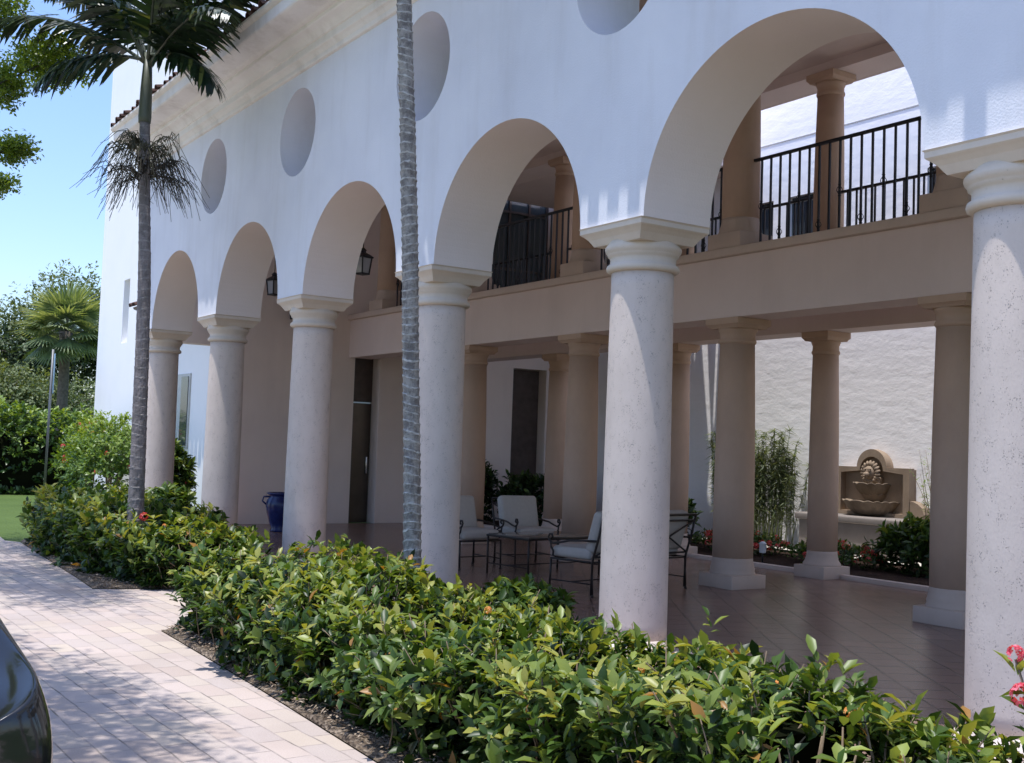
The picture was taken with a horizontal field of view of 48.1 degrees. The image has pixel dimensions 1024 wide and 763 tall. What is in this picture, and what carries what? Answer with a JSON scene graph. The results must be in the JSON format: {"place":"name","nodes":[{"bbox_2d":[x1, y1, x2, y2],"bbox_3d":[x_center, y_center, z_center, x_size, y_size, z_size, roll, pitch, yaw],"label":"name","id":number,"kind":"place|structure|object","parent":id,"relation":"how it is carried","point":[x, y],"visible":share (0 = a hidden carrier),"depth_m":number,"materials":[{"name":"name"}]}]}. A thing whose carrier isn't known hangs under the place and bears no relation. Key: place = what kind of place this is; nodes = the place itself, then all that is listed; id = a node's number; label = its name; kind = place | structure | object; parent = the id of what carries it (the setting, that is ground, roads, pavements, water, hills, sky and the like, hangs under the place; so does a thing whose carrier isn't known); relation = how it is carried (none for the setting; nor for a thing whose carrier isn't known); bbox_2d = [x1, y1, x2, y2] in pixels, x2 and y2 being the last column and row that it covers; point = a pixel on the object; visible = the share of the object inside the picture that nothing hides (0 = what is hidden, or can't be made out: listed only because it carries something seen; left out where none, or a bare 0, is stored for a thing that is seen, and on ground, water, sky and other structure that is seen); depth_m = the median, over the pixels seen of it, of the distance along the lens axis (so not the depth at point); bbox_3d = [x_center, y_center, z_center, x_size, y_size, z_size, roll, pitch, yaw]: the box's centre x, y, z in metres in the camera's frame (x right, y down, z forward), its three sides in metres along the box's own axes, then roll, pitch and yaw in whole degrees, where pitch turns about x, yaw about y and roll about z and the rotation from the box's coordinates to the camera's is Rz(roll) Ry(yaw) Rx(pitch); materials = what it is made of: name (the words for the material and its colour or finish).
{"place":"outdoors","nodes":[
{"label":"outdoors","id":0,"kind":"place"},
{"bbox_2d":[0,0,114,435],"label":"sky","id":1,"kind":"structure","parent":0,"point":[49,221],"materials":[{"name":"blue"}]},
{"bbox_2d":[0,537,375,762],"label":"driveway","id":2,"kind":"structure","parent":0,"point":[122,677],"depth_m":7.42,"materials":[{"name":"beige stone"}]},
{"bbox_2d":[0,619,52,762],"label":"parked car","id":3,"kind":"object","parent":2,"relation":"on","point":[25,730],"visible":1,"depth_m":3.09,"materials":[{"name":"paint"}]},
{"bbox_2d":[94,0,369,491],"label":"tower","id":4,"kind":"structure","parent":0,"point":[114,387],"depth_m":28.76,"materials":[{"name":"paint"}]},
{"bbox_2d":[129,200,553,523],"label":"end wing","id":5,"kind":"structure","parent":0,"point":[366,469],"depth_m":23.54,"materials":[{"name":"white paint"}]},
{"bbox_2d":[178,376,188,445],"bbox_3d":[-6.793,0.611,23.744,0.011,1.430,0.440,4,-4,-34],"label":"window pane","id":6,"kind":"structure","parent":5,"relation":"in","point":[185,380],"depth_m":23.72,"materials":[{"name":"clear glass"}]},
{"bbox_2d":[348,403,370,521],"bbox_3d":[-3.178,1.664,23.562,0.540,2.440,0.110,4,-4,-34],"label":"door","id":7,"kind":"structure","parent":5,"relation":"in","point":[358,493],"depth_m":23.60,"materials":[{"name":"wood"}]},
{"bbox_2d":[494,200,548,287],"bbox_3d":[0.120,-2.948,25.935,1.592,3.640,0.090,4,-4,-34],"label":"tall window","id":8,"kind":"structure","parent":5,"relation":"in","point":[512,211],"depth_m":26.00,"materials":[{"name":"black glass"}]},
{"bbox_2d":[510,369,538,492],"bbox_3d":[0.175,1.435,25.818,0.890,3.395,0.050,4,-4,-34],"label":"back door","id":9,"kind":"structure","parent":5,"relation":"in","point":[525,382],"depth_m":25.88,"materials":[{"name":"black glass"}]},
{"bbox_2d":[0,477,868,762],"bbox_3d":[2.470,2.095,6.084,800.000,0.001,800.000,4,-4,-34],"label":"ground","id":10,"kind":"structure","parent":0,"point":[11,527],"depth_m":20.25,"materials":[{"name":"green plant"}]},
{"bbox_2d":[0,301,16,434],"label":"tree","id":11,"kind":"object","parent":10,"relation":"on","point":[6,333],"visible":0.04,"depth_m":54.53,"materials":[{"name":"green plant"}]},
{"bbox_2d":[0,395,93,494],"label":"clipped hedge","id":12,"kind":"object","parent":10,"relation":"on","point":[22,460],"visible":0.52,"depth_m":30.27,"materials":[{"name":"green plant"}]},
{"bbox_2d":[0,351,95,435],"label":"tree","id":13,"kind":"object","parent":10,"relation":"on","point":[18,392],"visible":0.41,"depth_m":48.17,"materials":[{"name":"green plant"}]},
{"bbox_2d":[0,0,97,199],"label":"shade tree","id":14,"kind":"object","parent":10,"relation":"on","point":[31,57],"visible":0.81,"depth_m":14.63,"materials":[{"name":"green plant"}]},
{"bbox_2d":[43,349,55,485],"bbox_3d":[-11.702,1.042,29.024,0.103,3.720,0.600,4,-4,-25],"label":"sign post","id":15,"kind":"object","parent":10,"relation":"on","point":[52,375],"visible":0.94,"depth_m":28.98,"materials":[{"name":"grey metal"}]},
{"bbox_2d":[0,258,100,432],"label":"tree","id":16,"kind":"object","parent":10,"relation":"on","point":[12,357],"visible":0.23,"depth_m":53.87,"materials":[{"name":"green plant"}]},
{"bbox_2d":[10,277,99,436],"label":"fan palm","id":17,"kind":"object","parent":10,"relation":"on","point":[56,309],"visible":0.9,"depth_m":41.27,"materials":[{"name":"green plant"}]},
{"bbox_2d":[20,533,174,588],"bbox_3d":[-7.563,2.542,20.758,2.669,0.040,18.884,4,-4,-25],"label":"planting bed","id":18,"kind":"object","parent":10,"relation":"on","point":[86,579],"visible":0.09,"depth_m":12.46,"materials":[{"name":"brown soil"}]},
{"bbox_2d":[50,409,124,493],"bbox_3d":[-9.851,1.767,26.668,1.564,2.270,2.739,4,-4,-34],"label":"flowering bush","id":19,"kind":"object","parent":18,"relation":"on","point":[61,459],"visible":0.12,"depth_m":26.43,"materials":[{"name":"green plant"}]},
{"bbox_2d":[60,410,131,499],"bbox_3d":[-8.573,1.709,24.450,2.041,2.217,3.919,4,-4,-34],"label":"flowering bush","id":20,"kind":"object","parent":18,"relation":"on","point":[88,450],"visible":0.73,"depth_m":23.61,"materials":[{"name":"green plant"}]},
{"bbox_2d":[0,0,258,529],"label":"feather palm","id":21,"kind":"object","parent":18,"relation":"on","point":[171,31],"visible":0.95,"depth_m":14.16,"materials":[{"name":"green plant"}]},
{"bbox_2d":[17,479,264,589],"bbox_3d":[-4.996,1.884,14.805,2.287,1.102,6.254,4,-4,-34],"label":"ixora hedge","id":22,"kind":"object","parent":18,"relation":"on","point":[94,532],"visible":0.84,"depth_m":13.25,"materials":[{"name":"green plant"}]},
{"bbox_2d":[145,480,196,509],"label":"oleander shrub","id":23,"kind":"object","parent":18,"relation":"on","point":[170,490],"visible":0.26,"depth_m":17.45,"materials":[{"name":"green plant"}]},
{"bbox_2d":[173,437,197,503],"bbox_3d":[-6.437,1.867,21.457,1.190,1.828,1.157,4,-4,-34],"label":"oleander shrub","id":24,"kind":"object","parent":10,"relation":"on","point":[184,466],"visible":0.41,"depth_m":21.31,"materials":[{"name":"green plant"}]},
{"bbox_2d":[162,625,880,762],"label":"planting bed","id":25,"kind":"object","parent":10,"relation":"on","point":[367,747],"visible":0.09,"depth_m":6.63,"materials":[{"name":"brown soil"}]},
{"bbox_2d":[50,550,467,762],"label":"mulch","id":26,"kind":"object","parent":25,"relation":"on","point":[200,640],"visible":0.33,"depth_m":6.80,"materials":[{"name":"brown soil"}]},
{"bbox_2d":[396,0,421,607],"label":"slim palm","id":27,"kind":"object","parent":25,"relation":"on","point":[412,524],"visible":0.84,"depth_m":9.53,"materials":[{"name":"grey plant"}]},
{"bbox_2d":[164,529,1023,762],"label":"ixora hedge","id":28,"kind":"object","parent":25,"relation":"on","point":[484,681],"visible":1,"depth_m":5.69,"materials":[{"name":"green plant"}]},
{"bbox_2d":[992,644,1023,744],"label":"ixora sprig","id":29,"kind":"object","parent":25,"relation":"on","point":[1019,667],"visible":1,"depth_m":3.90,"materials":[{"name":"red plant"}]},
{"bbox_2d":[469,572,578,624],"bbox_3d":[0.066,1.925,9.651,0.869,0.654,1.235,4,-4,-34],"label":"shrub","id":30,"kind":"object","parent":10,"relation":"on","point":[546,596],"visible":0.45,"depth_m":9.44,"materials":[{"name":"green plant"}]},
{"bbox_2d":[111,0,1023,762],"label":"arcade building","id":31,"kind":"structure","parent":10,"relation":"on","point":[625,134],"depth_m":12.20,"materials":[{"name":"white paint"}]},
{"bbox_2d":[266,260,277,295],"bbox_3d":[-4.453,-3.069,21.789,0.249,2.888,0.249,-1,-4,39],"label":"hanging lantern","id":32,"kind":"object","parent":31,"relation":"hanging from","point":[272,285],"visible":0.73,"depth_m":21.66,"materials":[{"name":"black metal"}]},
{"bbox_2d":[356,244,373,275],"bbox_3d":[-2.387,-3.182,18.782,0.249,2.888,0.249,-1,-4,39],"label":"hanging lantern","id":33,"kind":"object","parent":31,"relation":"hanging from","point":[364,264],"visible":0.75,"depth_m":18.65,"materials":[{"name":"black metal"}]},
{"bbox_2d":[483,520,928,585],"bbox_3d":[5.085,2.784,17.634,3.190,0.057,18.350,4,-4,-34],"label":"courtyard bed","id":34,"kind":"object","parent":10,"relation":"on","point":[781,559],"visible":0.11,"depth_m":17.07,"materials":[{"name":"soil"}]},
{"bbox_2d":[483,459,500,521],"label":"fern shrub","id":35,"kind":"object","parent":34,"relation":"on","point":[490,483],"visible":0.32,"depth_m":24.35,"materials":[{"name":"green plant"}]},
{"bbox_2d":[491,468,543,525],"bbox_3d":[0.417,2.427,23.289,1.147,1.327,2.586,4,-4,-34],"label":"fern shrub","id":36,"kind":"object","parent":34,"relation":"on","point":[517,485],"visible":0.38,"depth_m":23.29,"materials":[{"name":"green plant"}]},
{"bbox_2d":[687,498,702,539],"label":"fern shrub","id":37,"kind":"object","parent":34,"relation":"on","point":[691,507],"visible":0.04,"depth_m":20.45,"materials":[{"name":"green plant"}]},
{"bbox_2d":[691,527,798,558],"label":"impatiens","id":38,"kind":"object","parent":34,"relation":"on","point":[771,544],"visible":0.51,"depth_m":18.48,"materials":[{"name":"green plant"}]},
{"bbox_2d":[704,424,808,545],"bbox_3d":[4.196,1.862,20.589,1.550,2.218,2.396,4,-4,-34],"label":"bamboo clump","id":39,"kind":"object","parent":34,"relation":"on","point":[779,474],"visible":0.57,"depth_m":20.13,"materials":[{"name":"green plant"}]},
{"bbox_2d":[759,541,766,561],"bbox_3d":[3.759,2.560,17.220,0.120,0.320,0.120,4,-4,-34],"label":"path light","id":40,"kind":"object","parent":34,"relation":"on","point":[762,547],"visible":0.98,"depth_m":17.19,"materials":[{"name":"white metal"}]},
{"bbox_2d":[695,537,920,565],"bbox_3d":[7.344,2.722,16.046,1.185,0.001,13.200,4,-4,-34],"label":"flowers","id":41,"kind":"object","parent":34,"relation":"on","point":[798,546],"depth_m":19.21,"materials":[{"name":"red plant"}]},
{"bbox_2d":[787,538,888,569],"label":"impatiens","id":42,"kind":"object","parent":34,"relation":"on","point":[847,553],"visible":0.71,"depth_m":16.73,"materials":[{"name":"green plant"}]},
{"bbox_2d":[861,511,929,577],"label":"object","id":43,"kind":"object","parent":34,"relation":"on","point":[905,543],"visible":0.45,"depth_m":16.14,"materials":[{"name":"green plant"}]},
{"bbox_2d":[909,448,930,519],"bbox_3d":[6.580,1.855,17.308,0.729,1.960,1.268,4,-4,-34],"label":"wispy shrub","id":44,"kind":"object","parent":34,"relation":"on","point":[924,496],"visible":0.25,"depth_m":17.51,"materials":[{"name":"green plant"}]},
{"bbox_2d":[596,67,935,543],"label":"courtyard wall","id":45,"kind":"structure","parent":10,"relation":"on","point":[886,384],"depth_m":19.94,"materials":[{"name":"paint"}]},
{"bbox_2d":[759,203,773,234],"bbox_3d":[4.728,-2.310,21.825,0.080,2.110,0.770,4,-4,-34],"label":"window","id":46,"kind":"structure","parent":45,"relation":"in","point":[767,210],"depth_m":21.76,"materials":[{"name":"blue glass"}]},
{"bbox_2d":[792,194,812,235],"bbox_3d":[5.358,-2.342,20.881,0.080,2.110,0.740,4,-4,-34],"label":"window","id":47,"kind":"structure","parent":45,"relation":"in","point":[805,202],"depth_m":20.99,"materials":[{"name":"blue glass"}]},
{"bbox_2d":[795,449,929,562],"bbox_3d":[5.988,1.986,18.588,0.748,1.780,3.050,4,-4,-34],"label":"wall fountain","id":48,"kind":"object","parent":45,"relation":"attached to","point":[876,488],"depth_m":18.81,"materials":[{"name":"stone"}]},
{"bbox_2d":[237,523,964,756],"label":"patio floor","id":49,"kind":"structure","parent":0,"point":[889,642],"depth_m":11.81,"materials":[{"name":"brown tile"}]},
{"bbox_2d":[262,492,283,531],"bbox_3d":[-4.128,2.315,20.375,0.489,0.692,0.489,-1,-4,42],"label":"glazed urn","id":50,"kind":"object","parent":49,"relation":"on","point":[274,503],"visible":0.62,"depth_m":20.20,"materials":[{"name":"blue ceramic"}]},
{"bbox_2d":[458,495,503,570],"bbox_3d":[-0.627,2.025,15.491,0.700,0.946,0.852,4,-4,-36],"label":"patio armchair","id":51,"kind":"object","parent":49,"relation":"on","point":[470,530],"visible":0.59,"depth_m":15.43,"materials":[{"name":"white metal"}]},
{"bbox_2d":[491,495,560,565],"bbox_3d":[0.182,2.093,16.172,0.700,0.946,0.852,4,-4,-27],"label":"patio armchair","id":52,"kind":"object","parent":49,"relation":"on","point":[518,513],"visible":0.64,"depth_m":16.28,"materials":[{"name":"fabric"}]},
{"bbox_2d":[486,531,599,574],"bbox_3d":[0.416,2.250,14.990,1.276,0.512,0.840,5,-4,-40],"label":"coffee table","id":53,"kind":"object","parent":49,"relation":"on","point":[541,536],"visible":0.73,"depth_m":14.82,"materials":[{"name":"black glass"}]},
{"bbox_2d":[547,510,696,597],"bbox_3d":[1.310,1.978,13.519,1.740,0.946,0.852,5,-5,-44],"label":"patio loveseat","id":54,"kind":"object","parent":49,"relation":"on","point":[590,549],"visible":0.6,"depth_m":13.13,"materials":[{"name":"white metal"}]},
{"bbox_2d":[483,524,928,591],"bbox_3d":[3.734,2.696,16.736,0.100,0.070,18.350,4,-4,-34],"label":"bed edging","id":55,"kind":"object","parent":49,"relation":"on","point":[847,577],"visible":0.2,"depth_m":15.40,"materials":[{"name":"beige stone"}]}
]}

